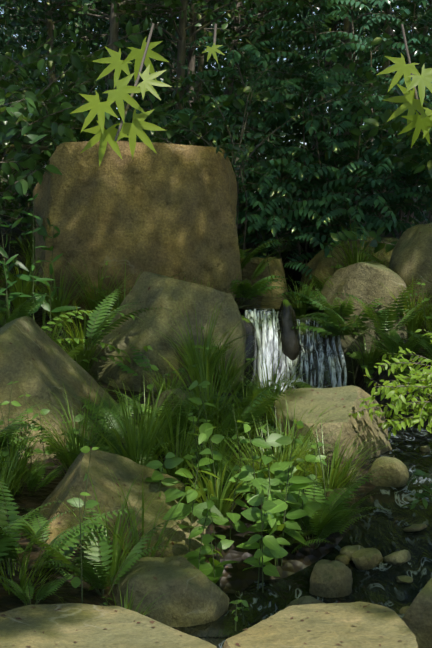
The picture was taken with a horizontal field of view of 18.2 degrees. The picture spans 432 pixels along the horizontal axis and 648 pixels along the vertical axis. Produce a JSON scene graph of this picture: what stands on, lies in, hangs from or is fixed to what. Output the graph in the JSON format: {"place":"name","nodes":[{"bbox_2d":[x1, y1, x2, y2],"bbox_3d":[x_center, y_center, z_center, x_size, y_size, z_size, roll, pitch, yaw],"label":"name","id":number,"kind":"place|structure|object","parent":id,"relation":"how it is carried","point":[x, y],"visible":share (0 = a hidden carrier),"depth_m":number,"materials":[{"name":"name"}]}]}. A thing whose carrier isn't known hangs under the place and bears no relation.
{"place":"outdoors","nodes":[
{"label":"outdoors","id":0,"kind":"place"},
{"bbox_2d":[172,593,240,647],"bbox_3d":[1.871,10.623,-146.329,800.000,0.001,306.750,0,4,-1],"label":"pond water","id":1,"kind":"structure","parent":0,"point":[198,630],"depth_m":5.81,"materials":[{"name":"liquid"}]},
{"bbox_2d":[286,596,325,607],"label":"rock","id":2,"kind":"object","parent":1,"relation":"in","point":[302,600],"visible":0.1,"depth_m":6.00,"materials":[{"name":"grey stone"}]},
{"bbox_2d":[222,601,417,647],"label":"step rock","id":3,"kind":"object","parent":1,"relation":"in","point":[333,628],"visible":0.98,"depth_m":5.09,"materials":[{"name":"beige stone"}]},
{"bbox_2d":[309,559,352,597],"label":"rock","id":4,"kind":"object","parent":1,"relation":"in","point":[332,579],"visible":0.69,"depth_m":6.23,"materials":[{"name":"grey stone"}]},
{"bbox_2d":[0,1,430,192],"label":"sky","id":5,"kind":"structure","parent":0,"point":[39,1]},
{"bbox_2d":[0,199,431,612],"bbox_3d":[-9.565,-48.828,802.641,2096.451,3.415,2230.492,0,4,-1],"label":"terrain ground","id":6,"kind":"structure","parent":0,"point":[238,579],"depth_m":6.95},
{"bbox_2d":[3,143,57,149],"bbox_3d":[-2.183,-1.046,12.352,2.162,1.320,0.064,0,4,5],"label":"bamboo fence rail","id":7,"kind":"object","parent":6,"relation":"on","point":[28,146],"visible":0.14,"depth_m":12.26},
{"bbox_2d":[0,189,80,312],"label":"tall plant weeds","id":8,"kind":"object","parent":6,"relation":"on","point":[20,265],"visible":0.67,"depth_m":10.01,"materials":[{"name":"green plant"}]},
{"bbox_2d":[0,316,116,462],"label":"rock","id":9,"kind":"object","parent":6,"relation":"on","point":[51,364],"visible":0.33,"depth_m":7.97,"materials":[{"name":"stone"}]},
{"bbox_2d":[41,310,151,370],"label":"plant pinnate sprays","id":10,"kind":"object","parent":6,"relation":"on","point":[102,344],"visible":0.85,"depth_m":9.14,"materials":[{"name":"green plant"}]},
{"bbox_2d":[0,603,216,647],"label":"step rock","id":11,"kind":"object","parent":6,"relation":"on","point":[89,623],"visible":1,"depth_m":5.06,"materials":[{"name":"beige stone"}]},
{"bbox_2d":[38,448,209,563],"bbox_3d":[-0.494,1.123,6.779,1.074,0.965,0.894,0,4,-1],"label":"rock","id":12,"kind":"object","parent":6,"relation":"on","point":[126,471],"visible":0.33,"depth_m":6.66,"materials":[{"name":"brown stone"}]},
{"bbox_2d":[33,141,241,319],"bbox_3d":[-0.643,-0.501,10.873,1.695,1.898,0.978,0,4,-1],"label":"boulder","id":13,"kind":"object","parent":6,"relation":"on","point":[168,209],"visible":0.62,"depth_m":10.46,"materials":[{"name":"brown stone"}]},
{"bbox_2d":[86,272,245,394],"bbox_3d":[-0.369,0.232,9.564,1.164,1.206,1.079,0,4,-1],"label":"rock","id":14,"kind":"object","parent":6,"relation":"on","point":[165,292],"visible":0.44,"depth_m":9.33,"materials":[{"name":"stone"}]},
{"bbox_2d":[241,315,256,388],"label":"dark rock","id":15,"kind":"object","parent":14,"relation":"attached to","point":[249,327],"visible":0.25,"depth_m":9.62,"materials":[{"name":"grey stone"}]},
{"bbox_2d":[112,556,228,626],"bbox_3d":[-0.206,1.325,6.083,0.532,0.522,0.482,0,4,-1],"label":"round rock","id":16,"kind":"object","parent":6,"relation":"on","point":[193,597],"visible":0.58,"depth_m":5.91,"materials":[{"name":"stone"}]},
{"bbox_2d":[151,388,193,415],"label":"rock","id":17,"kind":"object","parent":6,"relation":"on","point":[169,392],"visible":0.12,"depth_m":8.34,"materials":[{"name":"stone"}]},
{"bbox_2d":[0,144,429,646],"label":"fallen leaves","id":18,"kind":"object","parent":6,"relation":"on","point":[152,621],"visible":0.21,"depth_m":6.50,"materials":[{"name":"plant"}]},
{"bbox_2d":[0,0,431,503],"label":"foliage","id":19,"kind":"object","parent":6,"relation":"on","point":[215,28],"depth_m":13.52,"materials":[{"name":"green plant"}]},
{"bbox_2d":[70,36,431,166],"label":"maple leaves","id":20,"kind":"object","parent":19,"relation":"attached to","point":[139,124],"visible":1,"depth_m":1.73,"materials":[{"name":"green plant"}]},
{"bbox_2d":[349,329,431,439],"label":"bright shrub leaves","id":21,"kind":"object","parent":19,"relation":"attached to","point":[389,392],"visible":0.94,"depth_m":7.70,"materials":[{"name":"green plant"}]},
{"bbox_2d":[0,212,431,616],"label":"grass plant","id":22,"kind":"object","parent":6,"relation":"on","point":[333,480],"depth_m":7.48,"materials":[{"name":"green plant"}]},
{"bbox_2d":[0,229,431,602],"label":"fern plants","id":23,"kind":"object","parent":6,"relation":"on","point":[334,522],"visible":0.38,"depth_m":7.36,"materials":[{"name":"green plant"}]},
{"bbox_2d":[0,230,431,620],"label":"broadleaf herbs","id":24,"kind":"object","parent":6,"relation":"on","point":[274,511],"visible":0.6,"depth_m":6.53,"materials":[{"name":"green plant"}]},
{"bbox_2d":[0,0,431,262],"bbox_3d":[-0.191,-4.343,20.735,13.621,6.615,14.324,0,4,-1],"label":"tree leaves","id":25,"kind":"object","parent":6,"relation":"on","point":[73,22],"depth_m":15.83,"materials":[{"name":"green plant"}]},
{"bbox_2d":[0,174,431,630],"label":"plant stems","id":26,"kind":"object","parent":6,"relation":"on","point":[197,462],"visible":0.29,"depth_m":7.12,"materials":[{"name":"green plant"}]},
{"bbox_2d":[249,311,253,323],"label":"waterfall","id":27,"kind":"structure","parent":6,"relation":"on","point":[251,315],"depth_m":9.98,"materials":[{"name":"white liquid"}]},
{"bbox_2d":[240,257,287,296],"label":"rock","id":28,"kind":"object","parent":6,"relation":"on","point":[275,268],"visible":0.27,"depth_m":11.38,"materials":[{"name":"brown stone"}]},
{"bbox_2d":[111,276,429,375],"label":"holly ferns","id":29,"kind":"object","parent":6,"relation":"on","point":[257,288],"visible":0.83,"depth_m":9.94,"materials":[{"name":"green plant"}]},
{"bbox_2d":[235,281,318,308],"bbox_3d":[0.665,-0.278,12.041,1.320,0.095,3.808,0,4,4],"label":"rock ledge","id":30,"kind":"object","parent":6,"relation":"on","point":[265,302],"depth_m":10.74,"materials":[{"name":"brown stone"}]},
{"bbox_2d":[241,309,330,393],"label":"waterfall","id":31,"kind":"structure","parent":6,"relation":"on","point":[315,360],"depth_m":10.12,"materials":[{"name":"white liquid"}]},
{"bbox_2d":[275,299,300,378],"bbox_3d":[0.529,0.152,10.041,0.164,0.677,0.261,-1,4,-18],"label":"rock","id":32,"kind":"object","parent":31,"relation":"on","point":[288,340],"visible":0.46,"depth_m":9.94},
{"bbox_2d":[277,319,300,391],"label":"waterfall","id":33,"kind":"object","parent":32,"relation":"attached to","point":[289,361],"visible":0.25,"depth_m":9.92,"materials":[{"name":"white liquid"}]},
{"bbox_2d":[157,0,431,278],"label":"shrub pinnate leaves","id":34,"kind":"object","parent":6,"relation":"on","point":[264,223],"visible":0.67,"depth_m":12.87,"materials":[{"name":"green plant"}]},
{"bbox_2d":[287,382,312,389],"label":"rock","id":35,"kind":"object","parent":6,"relation":"on","point":[305,384],"visible":0.12,"depth_m":9.58,"materials":[{"name":"stone"}]},
{"bbox_2d":[282,378,313,388],"bbox_3d":[0.574,0.420,9.660,0.260,0.064,0.200,0,4,-1],"label":"water foam","id":36,"kind":"object","parent":35,"relation":"on","point":[291,382],"visible":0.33,"depth_m":9.64,"materials":[{"name":"white"}]},
{"bbox_2d":[273,385,391,460],"bbox_3d":[0.685,0.734,8.101,0.589,0.707,0.824,2,4,32],"label":"boulder","id":37,"kind":"object","parent":6,"relation":"on","point":[351,395],"visible":0.48,"depth_m":7.91,"materials":[{"name":"brown stone"}]},
{"bbox_2d":[323,488,354,505],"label":"pebble","id":38,"kind":"object","parent":6,"relation":"on","point":[328,493],"visible":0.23,"depth_m":7.13,"materials":[{"name":"stone"}]},
{"bbox_2d":[300,235,397,290],"bbox_3d":[1.327,-0.425,12.149,1.152,0.764,0.829,0,4,-1],"label":"rock","id":39,"kind":"object","parent":6,"relation":"on","point":[317,263],"visible":0.17,"depth_m":11.85,"materials":[{"name":"brown stone"}]},
{"bbox_2d":[338,464,361,483],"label":"pebble","id":40,"kind":"object","parent":6,"relation":"on","point":[357,474],"visible":0.29,"depth_m":7.41,"materials":[{"name":"stone"}]},
{"bbox_2d":[321,261,407,385],"bbox_3d":[1.125,0.034,10.255,0.730,1.016,0.653,0,4,-1],"label":"boulder","id":41,"kind":"object","parent":6,"relation":"on","point":[364,280],"visible":0.42,"depth_m":10.09,"materials":[{"name":"brown stone"}]},
{"bbox_2d":[388,223,431,333],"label":"edge rock","id":42,"kind":"object","parent":6,"relation":"on","point":[411,259],"visible":0.27,"depth_m":10.25,"materials":[{"name":"brown stone"}]},
{"bbox_2d":[402,577,431,647],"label":"rock","id":43,"kind":"object","parent":6,"relation":"on","point":[417,618],"visible":0.62,"depth_m":5.55,"materials":[{"name":"grey stone"}]},
{"bbox_2d":[198,416,431,636],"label":"water stream","id":44,"kind":"structure","parent":0,"point":[383,532],"depth_m":6.64,"materials":[{"name":"black liquid"}]},
{"bbox_2d":[253,309,262,387],"bbox_3d":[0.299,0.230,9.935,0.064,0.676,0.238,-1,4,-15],"label":"waterfall","id":45,"kind":"structure","parent":44,"relation":"on","point":[258,338],"depth_m":9.89,"materials":[{"name":"white liquid"}]},
{"bbox_2d":[260,311,264,386],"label":"waterfall","id":46,"kind":"structure","parent":44,"relation":"on","point":[263,346],"depth_m":9.88,"materials":[{"name":"white liquid"}]},
{"bbox_2d":[262,310,268,386],"bbox_3d":[0.364,0.230,9.929,0.065,0.653,0.258,0,4,-1],"label":"waterfall strand","id":47,"kind":"object","parent":44,"relation":"on","point":[264,332],"visible":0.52,"depth_m":9.88,"materials":[{"name":"white liquid"}]},
{"bbox_2d":[266,310,275,384],"bbox_3d":[0.405,0.226,9.952,0.089,0.643,0.266,0,4,-1],"label":"waterfall strand","id":48,"kind":"object","parent":44,"relation":"on","point":[270,333],"visible":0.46,"depth_m":9.90,"materials":[{"name":"white liquid"}]},
{"bbox_2d":[274,311,278,391],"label":"waterfall strand","id":49,"kind":"object","parent":44,"relation":"on","point":[277,345],"visible":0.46,"depth_m":9.89,"materials":[{"name":"white liquid"}]},
{"bbox_2d":[308,320,312,385],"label":"waterfall strand","id":50,"kind":"object","parent":44,"relation":"on","point":[311,382],"visible":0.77,"depth_m":9.86,"materials":[{"name":"white liquid"}]},
{"bbox_2d":[313,339,320,387],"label":"waterfall strand","id":51,"kind":"object","parent":44,"relation":"on","point":[318,362],"visible":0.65,"depth_m":9.82,"materials":[{"name":"white liquid"}]},
{"bbox_2d":[335,554,348,564],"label":"pebble","id":52,"kind":"object","parent":44,"relation":"on","point":[344,558],"visible":0.69,"depth_m":6.57,"materials":[{"name":"beige stone"}]},
{"bbox_2d":[340,545,363,560],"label":"pebble","id":53,"kind":"object","parent":44,"relation":"on","point":[348,551],"visible":0.42,"depth_m":6.61,"materials":[{"name":"grey stone"}]},
{"bbox_2d":[352,548,382,569],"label":"pebble","id":54,"kind":"object","parent":44,"relation":"on","point":[366,558],"visible":0.96,"depth_m":6.52,"materials":[{"name":"beige stone"}]},
{"bbox_2d":[367,456,408,486],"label":"rock","id":55,"kind":"object","parent":44,"relation":"on","point":[397,469],"visible":0.88,"depth_m":7.42,"materials":[{"name":"brown stone"}]},
{"bbox_2d":[383,549,410,565],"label":"pebble","id":56,"kind":"object","parent":44,"relation":"on","point":[398,558],"visible":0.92,"depth_m":6.52,"materials":[{"name":"beige stone"}]},
{"bbox_2d":[396,575,412,583],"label":"pebble","id":57,"kind":"object","parent":44,"relation":"on","point":[405,579],"visible":0.96,"depth_m":6.35,"materials":[{"name":"beige stone"}]},
{"bbox_2d":[399,606,409,613],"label":"pebble","id":58,"kind":"object","parent":44,"relation":"on","point":[404,609],"visible":0.4,"depth_m":5.99,"materials":[{"name":"beige stone"}]},
{"bbox_2d":[403,524,426,531],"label":"pebble","id":59,"kind":"object","parent":44,"relation":"on","point":[415,527],"visible":0.96,"depth_m":6.82,"materials":[{"name":"grey stone"}]},
{"bbox_2d":[400,470,431,509],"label":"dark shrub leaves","id":60,"kind":"object","parent":44,"relation":"on","point":[419,473],"visible":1,"depth_m":6.73,"materials":[{"name":"green plant"}]},
{"bbox_2d":[420,445,429,451],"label":"pebble","id":61,"kind":"object","parent":44,"relation":"on","point":[426,448],"visible":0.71,"depth_m":8.11,"materials":[{"name":"brown stone"}]},
{"bbox_3d":[0.353,0.521,9.784,0.480,0.095,0.340,0,4,-1],"label":"water foam","id":62,"kind":"object","parent":44,"relation":"on","visible":0},
{"bbox_2d":[243,308,278,387],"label":"waterfall","id":63,"kind":"structure","parent":62,"relation":"on","point":[267,337],"depth_m":9.94,"materials":[{"name":"white liquid"}]},
{"bbox_2d":[274,312,278,381],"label":"waterfall strand","id":64,"kind":"object","parent":62,"relation":"on","point":[276,347],"visible":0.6,"depth_m":9.88,"materials":[{"name":"white liquid"}]},
{"bbox_2d":[272,310,283,390],"bbox_3d":[0.443,0.194,9.920,0.066,0.602,0.244,-1,4,-19],"label":"waterfall strand","id":65,"kind":"object","parent":62,"relation":"on","point":[275,335],"visible":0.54,"depth_m":9.89,"materials":[{"name":"white liquid"}]},
{"bbox_3d":[0.733,0.508,9.767,0.400,0.074,0.240,0,4,-1],"label":"water foam","id":66,"kind":"object","parent":44,"relation":"on","visible":0},
{"bbox_2d":[300,335,303,380],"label":"waterfall strand","id":67,"kind":"object","parent":66,"relation":"on","point":[301,364],"visible":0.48,"depth_m":9.83,"materials":[{"name":"white liquid"}]},
{"bbox_2d":[298,321,308,383],"bbox_3d":[0.640,0.238,9.906,0.033,0.497,0.330,-1,4,-11],"label":"waterfall strand","id":68,"kind":"object","parent":66,"relation":"on","point":[306,367],"visible":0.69,"depth_m":9.84,"materials":[{"name":"white liquid"}]},
{"bbox_2d":[306,320,308,383],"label":"waterfall strand","id":69,"kind":"object","parent":66,"relation":"on","point":[306,351],"visible":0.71,"depth_m":9.89,"materials":[{"name":"white liquid"}]},
{"bbox_2d":[311,321,315,386],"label":"waterfall strand","id":70,"kind":"object","parent":66,"relation":"on","point":[312,356],"visible":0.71,"depth_m":9.86,"materials":[{"name":"white liquid"}]},
{"bbox_2d":[297,318,337,387],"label":"waterfall","id":71,"kind":"structure","parent":66,"relation":"on","point":[318,352],"depth_m":9.91,"materials":[{"name":"white liquid"}]},
{"bbox_2d":[315,320,324,387],"bbox_3d":[0.758,0.236,9.930,0.080,0.527,0.354,0,4,-1],"label":"waterfall strand","id":72,"kind":"object","parent":66,"relation":"on","point":[322,368],"visible":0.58,"depth_m":9.85,"materials":[{"name":"white liquid"}]},
{"bbox_2d":[318,336,321,387],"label":"waterfall strand","id":73,"kind":"object","parent":66,"relation":"on","point":[320,362],"visible":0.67,"depth_m":9.83,"materials":[{"name":"white liquid"}]},
{"bbox_2d":[324,335,336,386],"bbox_3d":[0.841,0.312,9.890,0.051,0.443,0.271,-1,4,-9],"label":"waterfall strand","id":74,"kind":"object","parent":66,"relation":"on","point":[332,359],"visible":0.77,"depth_m":9.84,"materials":[{"name":"white liquid"}]},
{"bbox_2d":[326,337,336,386],"bbox_3d":[0.836,0.238,9.906,0.068,0.522,0.332,-1,4,-11],"label":"waterfall strand","id":75,"kind":"object","parent":66,"relation":"on","point":[332,373],"visible":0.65,"depth_m":9.82,"materials":[{"name":"white liquid"}]},
{"bbox_2d":[331,336,341,386],"bbox_3d":[0.884,0.242,9.908,0.061,0.546,0.345,0,4,-3],"label":"waterfall strand","id":76,"kind":"object","parent":66,"relation":"on","point":[337,367],"visible":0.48,"depth_m":9.85,"materials":[{"name":"white liquid"}]},
{"bbox_2d":[334,338,341,386],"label":"waterfall strand","id":77,"kind":"object","parent":66,"relation":"on","point":[340,370],"visible":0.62,"depth_m":9.79,"materials":[{"name":"white liquid"}]},
{"bbox_2d":[337,335,346,385],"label":"waterfall strand","id":78,"kind":"object","parent":66,"relation":"on","point":[340,350],"visible":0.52,"depth_m":9.86,"materials":[{"name":"white liquid"}]}
]}

